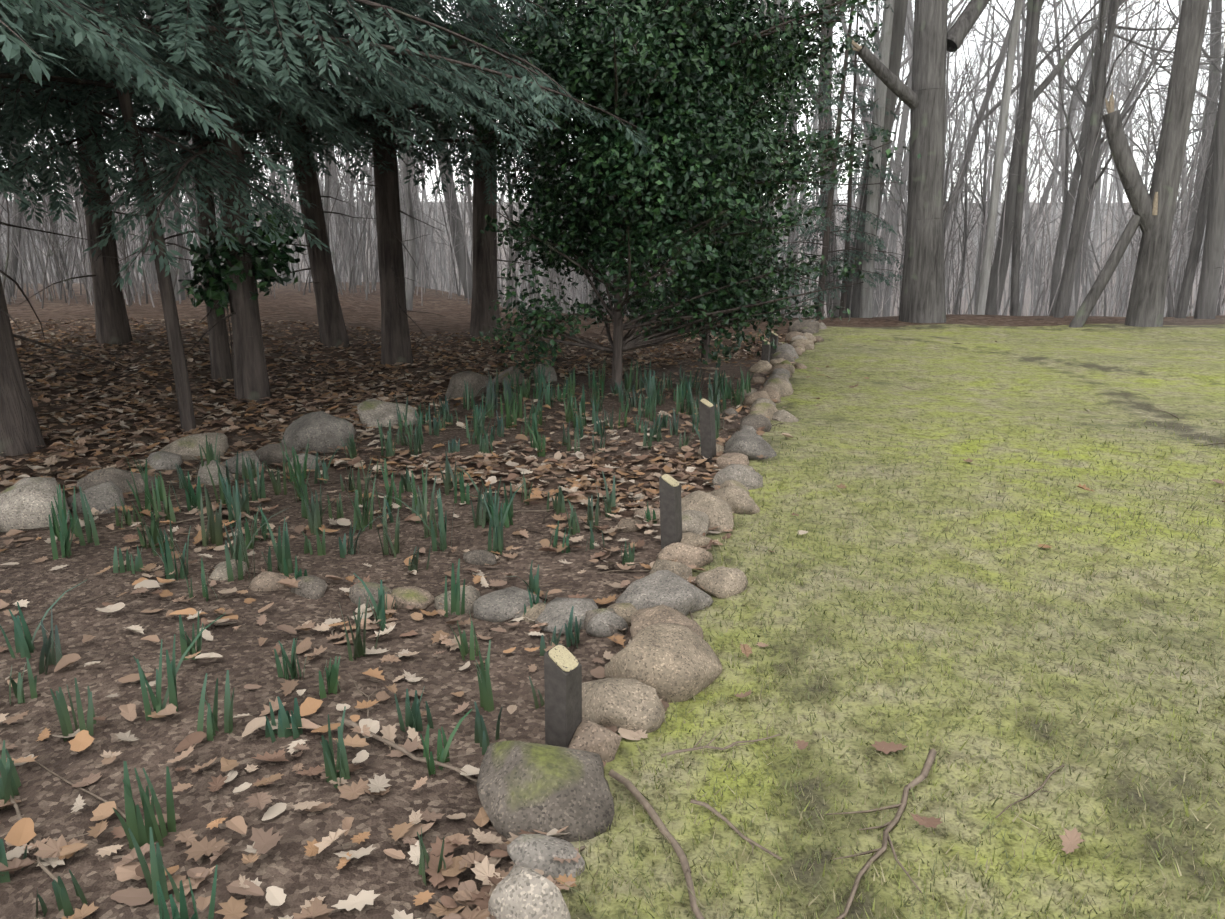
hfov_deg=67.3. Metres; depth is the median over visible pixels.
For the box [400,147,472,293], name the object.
brush thicket
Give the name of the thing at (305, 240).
brush thicket
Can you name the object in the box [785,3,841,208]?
bare tree
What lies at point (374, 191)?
bare tree
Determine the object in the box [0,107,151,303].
trees
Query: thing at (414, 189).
bare tree
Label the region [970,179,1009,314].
bare tree
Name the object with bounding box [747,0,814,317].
bare tree
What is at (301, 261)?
brush thicket
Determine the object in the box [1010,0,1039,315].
tree
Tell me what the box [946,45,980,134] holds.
bare tree
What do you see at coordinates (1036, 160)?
bare tree
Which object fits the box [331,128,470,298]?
brush thicket
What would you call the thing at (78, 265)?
brush thicket
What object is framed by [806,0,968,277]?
bare tree
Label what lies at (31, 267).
brush thicket
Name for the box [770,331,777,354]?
marker stake
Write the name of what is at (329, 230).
brush thicket
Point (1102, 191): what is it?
bare tree
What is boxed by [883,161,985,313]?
brush thicket
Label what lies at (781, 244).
bare tree
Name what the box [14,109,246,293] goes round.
trees
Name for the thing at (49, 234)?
brush thicket
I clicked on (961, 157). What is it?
bare tree
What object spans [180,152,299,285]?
brush thicket
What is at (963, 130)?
bare tree
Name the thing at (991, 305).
bare tree
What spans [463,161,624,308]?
brush thicket
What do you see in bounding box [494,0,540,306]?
bare tree
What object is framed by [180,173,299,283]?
brush thicket
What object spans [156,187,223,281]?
brush thicket
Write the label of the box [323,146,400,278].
bare tree
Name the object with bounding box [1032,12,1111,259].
bare tree
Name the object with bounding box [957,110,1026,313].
bare tree
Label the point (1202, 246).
bare tree
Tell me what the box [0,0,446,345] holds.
hemlock
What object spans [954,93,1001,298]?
bare tree
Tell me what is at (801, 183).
bare tree
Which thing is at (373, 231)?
brush thicket
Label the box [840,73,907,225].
bare tree
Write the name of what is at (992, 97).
bare tree
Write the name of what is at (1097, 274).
brush thicket
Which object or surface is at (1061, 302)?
tree
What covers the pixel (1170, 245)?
brush thicket
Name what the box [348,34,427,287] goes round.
bare tree
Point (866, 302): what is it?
trunk
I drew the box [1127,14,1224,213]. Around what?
bare tree
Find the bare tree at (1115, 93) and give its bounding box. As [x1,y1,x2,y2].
[1041,0,1223,240]
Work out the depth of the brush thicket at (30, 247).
35.34 m
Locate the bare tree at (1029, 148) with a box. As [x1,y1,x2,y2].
[972,74,1071,279]
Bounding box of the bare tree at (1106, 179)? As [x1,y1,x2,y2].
[1055,2,1152,261]
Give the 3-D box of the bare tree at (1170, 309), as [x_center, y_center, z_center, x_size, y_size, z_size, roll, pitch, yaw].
[11.143,-7.190,18.434,2.825,9.926,4.751,12,18,39]
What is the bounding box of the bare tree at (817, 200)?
[792,119,852,298]
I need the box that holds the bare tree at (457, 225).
[298,0,472,298]
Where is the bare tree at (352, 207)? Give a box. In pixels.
[346,153,362,255]
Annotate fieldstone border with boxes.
[0,318,826,918]
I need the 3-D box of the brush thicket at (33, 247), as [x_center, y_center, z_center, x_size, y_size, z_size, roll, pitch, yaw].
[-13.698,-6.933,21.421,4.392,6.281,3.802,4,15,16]
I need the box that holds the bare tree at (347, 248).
[296,29,361,284]
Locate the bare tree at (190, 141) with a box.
[169,11,221,277]
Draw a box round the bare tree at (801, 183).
[763,1,813,282]
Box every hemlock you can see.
[0,0,300,223]
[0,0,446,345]
[0,0,501,381]
[0,0,592,401]
[0,0,652,365]
[0,0,653,457]
[0,1,510,347]
[254,0,796,337]
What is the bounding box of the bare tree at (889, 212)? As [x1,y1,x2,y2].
[855,4,912,316]
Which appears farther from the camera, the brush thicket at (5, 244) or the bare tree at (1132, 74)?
the bare tree at (1132, 74)
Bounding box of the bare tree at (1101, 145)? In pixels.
[1078,4,1155,243]
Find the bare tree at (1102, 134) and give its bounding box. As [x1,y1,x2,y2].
[1016,0,1205,310]
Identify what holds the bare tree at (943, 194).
on the terrain
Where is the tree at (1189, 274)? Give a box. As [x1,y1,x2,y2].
[1174,104,1218,317]
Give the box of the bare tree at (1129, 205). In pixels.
[1089,110,1202,315]
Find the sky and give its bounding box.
[0,0,1224,202]
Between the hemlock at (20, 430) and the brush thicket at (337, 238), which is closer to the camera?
the hemlock at (20, 430)
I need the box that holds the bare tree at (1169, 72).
[1090,0,1218,182]
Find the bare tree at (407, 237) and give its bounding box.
[396,139,416,285]
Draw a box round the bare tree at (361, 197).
[350,74,366,261]
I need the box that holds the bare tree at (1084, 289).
[1035,151,1102,298]
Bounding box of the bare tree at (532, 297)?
[497,37,533,309]
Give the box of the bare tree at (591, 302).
[545,0,619,309]
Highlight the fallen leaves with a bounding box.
[0,317,1224,918]
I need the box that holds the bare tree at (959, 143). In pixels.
[903,1,1003,249]
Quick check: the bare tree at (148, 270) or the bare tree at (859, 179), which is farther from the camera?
the bare tree at (859, 179)
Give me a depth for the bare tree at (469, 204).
19.10 m
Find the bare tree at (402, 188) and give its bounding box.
[400,162,404,229]
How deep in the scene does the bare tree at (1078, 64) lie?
114.86 m
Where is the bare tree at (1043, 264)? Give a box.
[1028,165,1108,315]
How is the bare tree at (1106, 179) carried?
on the terrain
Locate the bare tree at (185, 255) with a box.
[129,18,234,284]
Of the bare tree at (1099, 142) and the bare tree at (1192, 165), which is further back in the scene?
the bare tree at (1192, 165)
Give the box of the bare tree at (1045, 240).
[1037,205,1073,257]
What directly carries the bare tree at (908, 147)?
on the terrain
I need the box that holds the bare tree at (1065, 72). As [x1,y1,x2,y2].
[994,0,1097,252]
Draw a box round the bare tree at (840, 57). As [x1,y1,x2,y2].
[792,0,906,143]
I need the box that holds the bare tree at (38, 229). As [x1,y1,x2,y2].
[6,120,47,283]
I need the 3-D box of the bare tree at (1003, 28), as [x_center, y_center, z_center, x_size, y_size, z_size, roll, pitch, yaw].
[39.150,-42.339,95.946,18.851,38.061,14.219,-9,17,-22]
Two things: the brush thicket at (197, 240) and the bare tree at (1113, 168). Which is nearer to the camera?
the brush thicket at (197, 240)
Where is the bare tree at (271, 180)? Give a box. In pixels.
[255,4,356,244]
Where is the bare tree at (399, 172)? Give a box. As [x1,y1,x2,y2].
[352,138,430,288]
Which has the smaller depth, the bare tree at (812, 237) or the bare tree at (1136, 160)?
the bare tree at (1136, 160)
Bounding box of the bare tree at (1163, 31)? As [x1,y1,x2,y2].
[1113,13,1224,129]
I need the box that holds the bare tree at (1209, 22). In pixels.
[1094,0,1224,288]
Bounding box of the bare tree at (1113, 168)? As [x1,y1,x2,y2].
[1083,37,1157,231]
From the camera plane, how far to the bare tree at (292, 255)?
28.46 m
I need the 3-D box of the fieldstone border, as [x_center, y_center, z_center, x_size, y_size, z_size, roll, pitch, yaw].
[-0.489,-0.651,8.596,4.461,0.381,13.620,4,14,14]
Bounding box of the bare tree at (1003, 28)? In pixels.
[903,0,1026,228]
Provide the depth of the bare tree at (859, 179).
41.13 m
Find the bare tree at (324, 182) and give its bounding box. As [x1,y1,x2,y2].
[301,160,344,282]
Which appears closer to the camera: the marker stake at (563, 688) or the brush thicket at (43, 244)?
the marker stake at (563, 688)
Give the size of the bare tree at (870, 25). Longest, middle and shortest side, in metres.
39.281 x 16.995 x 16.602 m
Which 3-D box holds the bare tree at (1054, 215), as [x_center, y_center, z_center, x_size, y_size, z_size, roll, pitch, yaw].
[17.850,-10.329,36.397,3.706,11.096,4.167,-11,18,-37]
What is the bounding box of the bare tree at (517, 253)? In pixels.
[511,127,555,301]
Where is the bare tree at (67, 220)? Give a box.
[65,121,73,267]
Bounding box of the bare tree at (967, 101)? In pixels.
[946,0,1039,190]
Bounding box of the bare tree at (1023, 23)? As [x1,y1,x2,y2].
[988,0,1086,313]
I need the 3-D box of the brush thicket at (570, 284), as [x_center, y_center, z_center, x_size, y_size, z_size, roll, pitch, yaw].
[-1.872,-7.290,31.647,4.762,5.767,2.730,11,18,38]
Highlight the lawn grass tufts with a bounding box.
[549,414,1224,918]
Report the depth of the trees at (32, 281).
16.94 m
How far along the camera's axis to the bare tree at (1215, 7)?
27.10 m
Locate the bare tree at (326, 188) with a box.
[323,79,472,244]
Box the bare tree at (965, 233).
[945,28,1010,313]
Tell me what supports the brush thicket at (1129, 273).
on the terrain
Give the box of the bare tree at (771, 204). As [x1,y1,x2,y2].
[763,0,843,297]
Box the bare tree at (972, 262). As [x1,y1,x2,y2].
[958,198,1007,312]
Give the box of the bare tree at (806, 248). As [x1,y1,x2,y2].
[800,188,843,297]
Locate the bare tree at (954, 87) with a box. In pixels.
[847,1,1018,235]
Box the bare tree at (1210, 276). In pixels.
[1194,52,1224,318]
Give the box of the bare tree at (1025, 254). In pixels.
[1004,61,1133,314]
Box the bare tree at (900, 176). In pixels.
[846,56,966,238]
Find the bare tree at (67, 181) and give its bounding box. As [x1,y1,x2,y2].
[44,128,83,214]
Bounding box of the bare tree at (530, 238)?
[446,0,561,306]
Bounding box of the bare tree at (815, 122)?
[794,0,847,235]
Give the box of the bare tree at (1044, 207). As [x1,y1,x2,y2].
[1023,158,1063,278]
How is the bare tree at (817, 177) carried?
on the terrain
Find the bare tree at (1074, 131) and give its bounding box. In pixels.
[1028,4,1164,274]
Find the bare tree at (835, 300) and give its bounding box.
[724,0,839,317]
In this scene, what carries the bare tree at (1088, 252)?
on the terrain
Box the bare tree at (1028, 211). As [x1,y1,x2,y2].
[948,0,1097,315]
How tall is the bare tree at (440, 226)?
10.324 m
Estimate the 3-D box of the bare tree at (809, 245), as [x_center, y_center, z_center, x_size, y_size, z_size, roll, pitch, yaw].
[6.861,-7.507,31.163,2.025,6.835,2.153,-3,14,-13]
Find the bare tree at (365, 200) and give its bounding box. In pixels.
[335,154,377,281]
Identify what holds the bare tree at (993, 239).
on the terrain
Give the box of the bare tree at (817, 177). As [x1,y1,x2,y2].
[774,4,865,316]
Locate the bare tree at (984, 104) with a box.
[943,0,1143,238]
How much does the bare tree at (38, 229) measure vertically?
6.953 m
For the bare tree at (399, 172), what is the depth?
21.30 m
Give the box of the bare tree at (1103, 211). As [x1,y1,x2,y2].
[1083,170,1122,272]
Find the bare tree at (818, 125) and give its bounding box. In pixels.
[800,42,851,206]
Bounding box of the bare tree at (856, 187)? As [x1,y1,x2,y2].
[819,65,906,258]
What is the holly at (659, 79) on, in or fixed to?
on the terrain
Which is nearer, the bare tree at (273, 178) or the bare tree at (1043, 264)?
the bare tree at (273, 178)
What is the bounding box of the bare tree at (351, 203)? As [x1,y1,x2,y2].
[319,147,375,248]
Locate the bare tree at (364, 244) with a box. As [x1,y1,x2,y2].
[356,143,429,277]
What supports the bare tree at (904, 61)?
on the terrain
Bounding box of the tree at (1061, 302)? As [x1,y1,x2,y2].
[1053,0,1119,317]
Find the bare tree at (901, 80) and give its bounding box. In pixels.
[850,27,910,139]
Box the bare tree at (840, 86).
[804,14,869,168]
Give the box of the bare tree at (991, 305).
[985,0,1224,314]
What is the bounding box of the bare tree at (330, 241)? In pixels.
[319,179,338,271]
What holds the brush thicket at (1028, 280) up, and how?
on the terrain
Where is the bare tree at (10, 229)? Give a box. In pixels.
[0,171,28,282]
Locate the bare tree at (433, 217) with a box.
[423,153,472,265]
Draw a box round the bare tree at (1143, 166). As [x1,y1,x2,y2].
[1073,41,1224,268]
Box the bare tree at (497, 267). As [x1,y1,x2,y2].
[338,10,502,304]
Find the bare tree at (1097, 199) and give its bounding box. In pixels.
[1026,0,1194,303]
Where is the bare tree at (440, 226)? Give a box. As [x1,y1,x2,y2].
[427,187,470,277]
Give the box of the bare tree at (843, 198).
[835,121,861,287]
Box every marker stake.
[544,643,581,747]
[659,474,681,548]
[699,398,715,462]
[761,339,770,362]
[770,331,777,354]
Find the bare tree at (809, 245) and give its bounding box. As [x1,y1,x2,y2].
[792,138,845,311]
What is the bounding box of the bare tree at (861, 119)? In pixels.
[835,13,906,208]
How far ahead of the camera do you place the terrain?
3.63 m
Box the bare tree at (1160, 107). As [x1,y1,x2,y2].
[1117,12,1208,287]
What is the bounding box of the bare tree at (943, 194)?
[886,119,981,269]
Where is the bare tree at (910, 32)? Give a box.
[905,0,913,68]
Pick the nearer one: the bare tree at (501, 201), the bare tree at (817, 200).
the bare tree at (817, 200)
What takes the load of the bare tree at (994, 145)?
on the terrain
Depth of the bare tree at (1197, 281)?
64.49 m
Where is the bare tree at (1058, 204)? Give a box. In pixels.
[1033,110,1084,263]
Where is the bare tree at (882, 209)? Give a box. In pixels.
[851,4,994,247]
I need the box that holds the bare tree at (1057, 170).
[987,0,1137,315]
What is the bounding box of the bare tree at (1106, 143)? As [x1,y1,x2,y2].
[969,0,1224,313]
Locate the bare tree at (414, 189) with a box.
[410,124,430,288]
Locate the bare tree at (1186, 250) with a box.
[1121,0,1220,315]
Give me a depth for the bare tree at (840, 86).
87.64 m
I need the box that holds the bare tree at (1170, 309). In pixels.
[1072,22,1220,316]
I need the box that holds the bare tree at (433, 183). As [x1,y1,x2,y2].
[426,146,437,223]
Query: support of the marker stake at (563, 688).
on the terrain
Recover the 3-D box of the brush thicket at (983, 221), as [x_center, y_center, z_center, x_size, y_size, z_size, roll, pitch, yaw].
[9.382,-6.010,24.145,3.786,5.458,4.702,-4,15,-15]
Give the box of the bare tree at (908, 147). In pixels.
[799,0,1082,316]
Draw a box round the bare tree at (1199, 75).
[1160,2,1224,316]
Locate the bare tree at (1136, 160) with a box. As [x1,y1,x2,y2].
[1094,98,1202,246]
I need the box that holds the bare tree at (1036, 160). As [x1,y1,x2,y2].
[956,56,1087,304]
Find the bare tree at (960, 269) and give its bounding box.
[946,204,968,305]
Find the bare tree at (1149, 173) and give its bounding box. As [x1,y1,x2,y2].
[1095,71,1206,316]
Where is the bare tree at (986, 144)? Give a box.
[901,0,1075,305]
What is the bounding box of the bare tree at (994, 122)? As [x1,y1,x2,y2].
[968,49,1014,182]
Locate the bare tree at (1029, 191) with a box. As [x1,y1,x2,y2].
[978,151,1050,258]
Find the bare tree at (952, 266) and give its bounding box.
[944,152,982,300]
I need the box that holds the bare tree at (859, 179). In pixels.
[836,81,886,245]
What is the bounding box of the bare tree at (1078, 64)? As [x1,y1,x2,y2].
[1035,0,1143,191]
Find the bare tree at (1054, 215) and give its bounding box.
[1030,47,1117,315]
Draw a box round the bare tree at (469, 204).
[445,5,473,248]
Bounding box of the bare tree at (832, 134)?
[776,13,867,247]
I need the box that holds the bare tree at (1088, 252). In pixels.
[1020,51,1117,315]
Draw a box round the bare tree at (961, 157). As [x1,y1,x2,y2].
[945,39,991,296]
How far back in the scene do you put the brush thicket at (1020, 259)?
37.23 m
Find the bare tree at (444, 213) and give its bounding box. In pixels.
[419,161,455,281]
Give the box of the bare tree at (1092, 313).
[1035,158,1103,315]
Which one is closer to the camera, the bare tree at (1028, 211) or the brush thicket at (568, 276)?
the brush thicket at (568, 276)
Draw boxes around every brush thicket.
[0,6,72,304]
[0,94,79,302]
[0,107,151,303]
[0,115,126,297]
[0,120,111,283]
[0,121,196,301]
[0,122,80,281]
[0,128,137,295]
[0,142,74,282]
[0,154,82,302]
[0,167,79,282]
[0,189,34,268]
[0,192,66,274]
[0,207,35,284]
[1,144,83,288]
[2,144,135,282]
[2,182,85,282]
[4,102,143,288]
[5,123,194,294]
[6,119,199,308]
[9,135,154,284]
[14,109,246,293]
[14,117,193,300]
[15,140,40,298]
[21,121,110,282]
[30,223,81,282]
[42,116,272,300]
[47,155,182,281]
[48,125,156,288]
[54,107,196,306]
[65,136,265,298]
[111,167,156,279]
[120,155,299,277]
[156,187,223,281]
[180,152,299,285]
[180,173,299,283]
[183,128,401,294]
[183,145,295,284]
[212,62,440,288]
[214,156,363,267]
[250,146,352,281]
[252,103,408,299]
[255,179,321,282]
[257,137,425,290]
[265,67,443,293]
[265,148,423,282]
[269,166,362,275]
[278,175,365,280]
[289,152,374,280]
[289,174,368,281]
[291,158,435,287]
[299,219,358,281]
[313,152,445,285]
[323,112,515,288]
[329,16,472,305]
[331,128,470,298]
[339,162,448,291]
[355,172,446,276]
[399,120,553,295]
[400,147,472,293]
[401,184,472,292]
[402,178,457,290]
[404,180,470,291]
[404,195,446,289]
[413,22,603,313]
[419,186,448,291]
[425,211,466,288]
[426,221,448,288]
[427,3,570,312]
[428,194,507,294]
[429,132,633,312]
[429,231,447,286]
[431,213,468,294]
[432,153,542,306]
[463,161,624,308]
[467,188,526,302]
[467,216,548,305]
[497,98,596,319]
[497,216,576,308]
[499,154,663,313]
[499,230,580,311]
[500,205,541,298]
[502,166,591,313]
[502,197,585,301]
[519,270,586,305]
[531,200,585,310]
[540,210,593,311]
[558,5,643,312]
[568,268,606,310]
[579,264,670,314]
[749,121,806,317]
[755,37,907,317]
[758,218,821,317]
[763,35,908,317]
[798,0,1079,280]
[799,173,906,316]
[810,188,897,317]
[840,184,979,316]
[844,138,973,315]
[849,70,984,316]
[877,217,979,314]
[879,167,994,315]
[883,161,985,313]
[887,127,1050,313]
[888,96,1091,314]
[889,155,1025,313]
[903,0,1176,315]
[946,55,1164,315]
[946,253,976,313]
[952,180,1056,315]
[952,257,1009,314]
[1000,215,1100,315]
[1020,220,1094,315]
[1025,173,1121,315]
[1032,154,1139,315]
[1035,218,1115,311]
[1043,111,1152,316]
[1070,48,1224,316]
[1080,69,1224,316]
[1083,166,1202,315]
[1084,261,1127,316]
[1088,185,1202,312]
[1095,120,1212,316]
[1108,210,1201,316]
[1114,127,1224,316]
[1158,62,1224,314]
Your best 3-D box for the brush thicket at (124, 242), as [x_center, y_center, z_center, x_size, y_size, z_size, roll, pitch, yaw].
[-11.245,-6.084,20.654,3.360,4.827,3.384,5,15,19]
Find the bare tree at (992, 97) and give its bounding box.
[960,0,1049,237]
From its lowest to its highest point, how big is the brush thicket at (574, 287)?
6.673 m
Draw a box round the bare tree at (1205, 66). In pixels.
[1114,3,1224,97]
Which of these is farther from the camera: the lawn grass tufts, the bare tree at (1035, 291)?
the bare tree at (1035, 291)
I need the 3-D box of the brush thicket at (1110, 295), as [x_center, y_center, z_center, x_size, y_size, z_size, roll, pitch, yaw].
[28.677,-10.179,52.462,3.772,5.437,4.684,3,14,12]
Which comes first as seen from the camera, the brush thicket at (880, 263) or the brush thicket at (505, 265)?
the brush thicket at (880, 263)
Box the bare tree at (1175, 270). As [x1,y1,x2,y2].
[1162,78,1218,309]
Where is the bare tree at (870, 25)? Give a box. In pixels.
[837,0,913,69]
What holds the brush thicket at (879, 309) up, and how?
on the terrain
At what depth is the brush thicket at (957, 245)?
31.89 m
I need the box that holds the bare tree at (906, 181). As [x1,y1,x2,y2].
[885,123,956,225]
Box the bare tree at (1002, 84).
[958,7,1077,167]
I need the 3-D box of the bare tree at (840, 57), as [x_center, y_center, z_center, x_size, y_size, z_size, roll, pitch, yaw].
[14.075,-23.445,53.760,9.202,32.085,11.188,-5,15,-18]
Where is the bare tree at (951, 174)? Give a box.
[945,27,1012,293]
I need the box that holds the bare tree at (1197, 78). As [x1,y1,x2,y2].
[1154,20,1221,136]
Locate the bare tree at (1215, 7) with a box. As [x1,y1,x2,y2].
[1174,0,1221,314]
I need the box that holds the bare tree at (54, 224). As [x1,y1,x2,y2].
[8,84,58,280]
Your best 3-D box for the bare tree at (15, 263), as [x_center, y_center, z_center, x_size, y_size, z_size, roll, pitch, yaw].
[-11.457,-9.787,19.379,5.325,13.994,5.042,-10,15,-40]
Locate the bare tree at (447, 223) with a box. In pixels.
[417,148,498,294]
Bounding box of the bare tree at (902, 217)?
[841,0,984,305]
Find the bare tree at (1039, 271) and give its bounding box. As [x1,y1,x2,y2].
[994,141,1092,315]
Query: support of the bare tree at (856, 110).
on the terrain
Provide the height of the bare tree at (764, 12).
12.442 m
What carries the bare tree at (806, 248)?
on the terrain
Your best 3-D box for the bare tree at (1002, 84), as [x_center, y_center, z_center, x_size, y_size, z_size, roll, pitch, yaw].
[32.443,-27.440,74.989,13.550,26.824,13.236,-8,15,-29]
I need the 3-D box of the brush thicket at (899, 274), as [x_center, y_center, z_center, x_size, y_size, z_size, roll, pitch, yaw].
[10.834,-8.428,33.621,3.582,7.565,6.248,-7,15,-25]
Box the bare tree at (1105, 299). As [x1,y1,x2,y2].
[1029,147,1106,315]
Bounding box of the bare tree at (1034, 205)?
[999,114,1053,266]
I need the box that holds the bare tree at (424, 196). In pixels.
[397,151,431,258]
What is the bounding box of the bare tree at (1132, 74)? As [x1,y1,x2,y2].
[1077,3,1178,194]
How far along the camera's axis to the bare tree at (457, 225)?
20.89 m
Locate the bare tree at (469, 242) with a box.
[466,122,471,255]
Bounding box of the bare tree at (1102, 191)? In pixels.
[1074,1,1170,223]
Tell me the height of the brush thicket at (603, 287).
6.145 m
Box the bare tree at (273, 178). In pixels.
[267,136,291,283]
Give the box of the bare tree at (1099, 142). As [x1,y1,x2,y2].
[1028,0,1224,315]
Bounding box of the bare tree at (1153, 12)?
[1070,0,1197,215]
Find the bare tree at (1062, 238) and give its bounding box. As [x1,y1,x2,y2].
[1036,0,1127,315]
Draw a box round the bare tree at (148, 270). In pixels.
[131,103,156,283]
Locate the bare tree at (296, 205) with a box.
[243,136,341,281]
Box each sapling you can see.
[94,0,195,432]
[177,207,306,390]
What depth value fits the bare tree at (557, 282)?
23.88 m
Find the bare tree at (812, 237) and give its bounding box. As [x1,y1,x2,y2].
[801,181,841,294]
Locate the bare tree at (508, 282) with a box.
[462,91,541,308]
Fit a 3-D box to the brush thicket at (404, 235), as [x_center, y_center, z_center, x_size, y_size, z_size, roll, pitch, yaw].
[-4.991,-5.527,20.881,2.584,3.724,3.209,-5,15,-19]
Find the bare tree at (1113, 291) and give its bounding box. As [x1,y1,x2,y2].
[1096,257,1130,315]
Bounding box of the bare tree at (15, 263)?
[4,83,21,296]
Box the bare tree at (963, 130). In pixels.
[947,94,999,181]
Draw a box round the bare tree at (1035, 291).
[1020,199,1055,312]
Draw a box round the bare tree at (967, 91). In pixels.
[945,7,995,174]
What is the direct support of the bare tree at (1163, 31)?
on the terrain
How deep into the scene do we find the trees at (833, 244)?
17.60 m
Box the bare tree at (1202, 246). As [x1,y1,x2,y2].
[1174,175,1204,275]
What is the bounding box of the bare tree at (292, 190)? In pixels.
[282,58,365,285]
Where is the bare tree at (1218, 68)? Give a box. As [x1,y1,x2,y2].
[1106,0,1224,168]
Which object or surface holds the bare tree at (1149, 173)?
on the terrain
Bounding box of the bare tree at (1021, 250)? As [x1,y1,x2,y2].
[950,25,1091,315]
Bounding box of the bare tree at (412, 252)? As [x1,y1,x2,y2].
[396,3,423,310]
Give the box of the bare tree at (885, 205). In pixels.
[855,127,907,268]
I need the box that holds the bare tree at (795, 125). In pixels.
[777,0,800,317]
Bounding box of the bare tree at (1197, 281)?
[1193,246,1201,300]
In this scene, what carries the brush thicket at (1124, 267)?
on the terrain
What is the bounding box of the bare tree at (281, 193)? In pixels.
[256,132,295,273]
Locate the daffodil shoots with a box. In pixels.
[0,358,753,918]
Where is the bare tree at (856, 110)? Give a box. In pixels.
[806,5,914,198]
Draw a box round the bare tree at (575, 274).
[554,36,582,310]
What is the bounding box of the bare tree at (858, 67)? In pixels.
[841,16,874,192]
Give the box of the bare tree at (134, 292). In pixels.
[35,89,147,294]
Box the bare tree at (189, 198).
[49,4,199,240]
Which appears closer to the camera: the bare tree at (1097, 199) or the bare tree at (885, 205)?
the bare tree at (1097, 199)
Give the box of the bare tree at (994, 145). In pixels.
[945,42,1055,288]
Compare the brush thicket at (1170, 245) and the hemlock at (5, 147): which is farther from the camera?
the brush thicket at (1170, 245)
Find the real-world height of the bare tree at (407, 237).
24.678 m
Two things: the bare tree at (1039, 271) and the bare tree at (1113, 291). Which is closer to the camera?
the bare tree at (1039, 271)
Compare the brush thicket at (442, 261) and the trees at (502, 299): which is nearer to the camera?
the trees at (502, 299)
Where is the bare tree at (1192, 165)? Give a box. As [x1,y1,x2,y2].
[1111,21,1222,230]
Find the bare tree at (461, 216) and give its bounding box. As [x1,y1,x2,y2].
[435,190,469,244]
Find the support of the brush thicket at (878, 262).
on the terrain
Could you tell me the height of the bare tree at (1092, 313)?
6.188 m
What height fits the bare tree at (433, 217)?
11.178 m
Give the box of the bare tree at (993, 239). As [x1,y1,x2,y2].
[958,137,1005,312]
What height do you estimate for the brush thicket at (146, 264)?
5.785 m
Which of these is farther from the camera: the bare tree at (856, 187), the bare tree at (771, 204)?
the bare tree at (856, 187)
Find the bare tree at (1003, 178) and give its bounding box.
[949,1,1075,236]
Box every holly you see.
[421,0,920,392]
[589,0,895,361]
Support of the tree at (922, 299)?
on the terrain
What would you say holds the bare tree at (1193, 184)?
on the terrain
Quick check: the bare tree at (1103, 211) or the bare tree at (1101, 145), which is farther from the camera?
the bare tree at (1101, 145)
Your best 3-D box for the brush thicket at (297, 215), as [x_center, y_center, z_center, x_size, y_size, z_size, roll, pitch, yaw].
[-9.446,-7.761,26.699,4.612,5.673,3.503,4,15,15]
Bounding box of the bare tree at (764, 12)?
[717,0,776,257]
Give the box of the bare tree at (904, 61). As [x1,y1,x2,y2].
[796,0,1067,262]
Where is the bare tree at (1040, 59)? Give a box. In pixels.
[994,5,1157,299]
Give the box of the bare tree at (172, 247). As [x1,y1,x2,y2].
[146,4,185,300]
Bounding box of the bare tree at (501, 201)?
[497,158,510,217]
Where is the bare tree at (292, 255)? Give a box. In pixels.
[285,149,336,281]
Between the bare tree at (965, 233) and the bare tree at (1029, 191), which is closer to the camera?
the bare tree at (965, 233)
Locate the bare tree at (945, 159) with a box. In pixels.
[893,0,1041,221]
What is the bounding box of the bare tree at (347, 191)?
[316,147,364,263]
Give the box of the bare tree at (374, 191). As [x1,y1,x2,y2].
[349,4,374,233]
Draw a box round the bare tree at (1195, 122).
[1143,24,1224,268]
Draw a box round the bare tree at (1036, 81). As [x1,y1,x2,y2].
[995,10,1066,125]
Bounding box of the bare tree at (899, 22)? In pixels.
[845,0,907,317]
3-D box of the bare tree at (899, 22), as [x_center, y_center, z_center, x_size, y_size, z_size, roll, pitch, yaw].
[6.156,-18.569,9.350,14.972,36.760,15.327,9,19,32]
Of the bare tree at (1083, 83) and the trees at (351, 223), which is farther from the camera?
the bare tree at (1083, 83)
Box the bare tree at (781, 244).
[759,1,810,266]
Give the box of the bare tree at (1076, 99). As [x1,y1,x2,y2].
[1019,0,1168,310]
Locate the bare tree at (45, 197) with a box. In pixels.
[23,132,74,261]
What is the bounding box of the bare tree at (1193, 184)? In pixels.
[1131,38,1224,315]
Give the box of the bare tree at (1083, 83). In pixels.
[1035,4,1139,285]
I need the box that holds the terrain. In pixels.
[0,202,1224,918]
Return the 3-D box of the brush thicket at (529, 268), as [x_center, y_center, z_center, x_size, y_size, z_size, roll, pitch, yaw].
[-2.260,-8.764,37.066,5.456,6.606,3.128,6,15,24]
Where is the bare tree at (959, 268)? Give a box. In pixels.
[948,188,975,313]
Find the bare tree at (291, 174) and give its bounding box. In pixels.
[286,34,349,200]
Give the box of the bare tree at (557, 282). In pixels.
[540,1,567,312]
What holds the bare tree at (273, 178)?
on the terrain
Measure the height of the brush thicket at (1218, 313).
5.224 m
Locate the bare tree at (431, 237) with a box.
[364,166,448,290]
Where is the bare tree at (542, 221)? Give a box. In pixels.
[453,0,591,310]

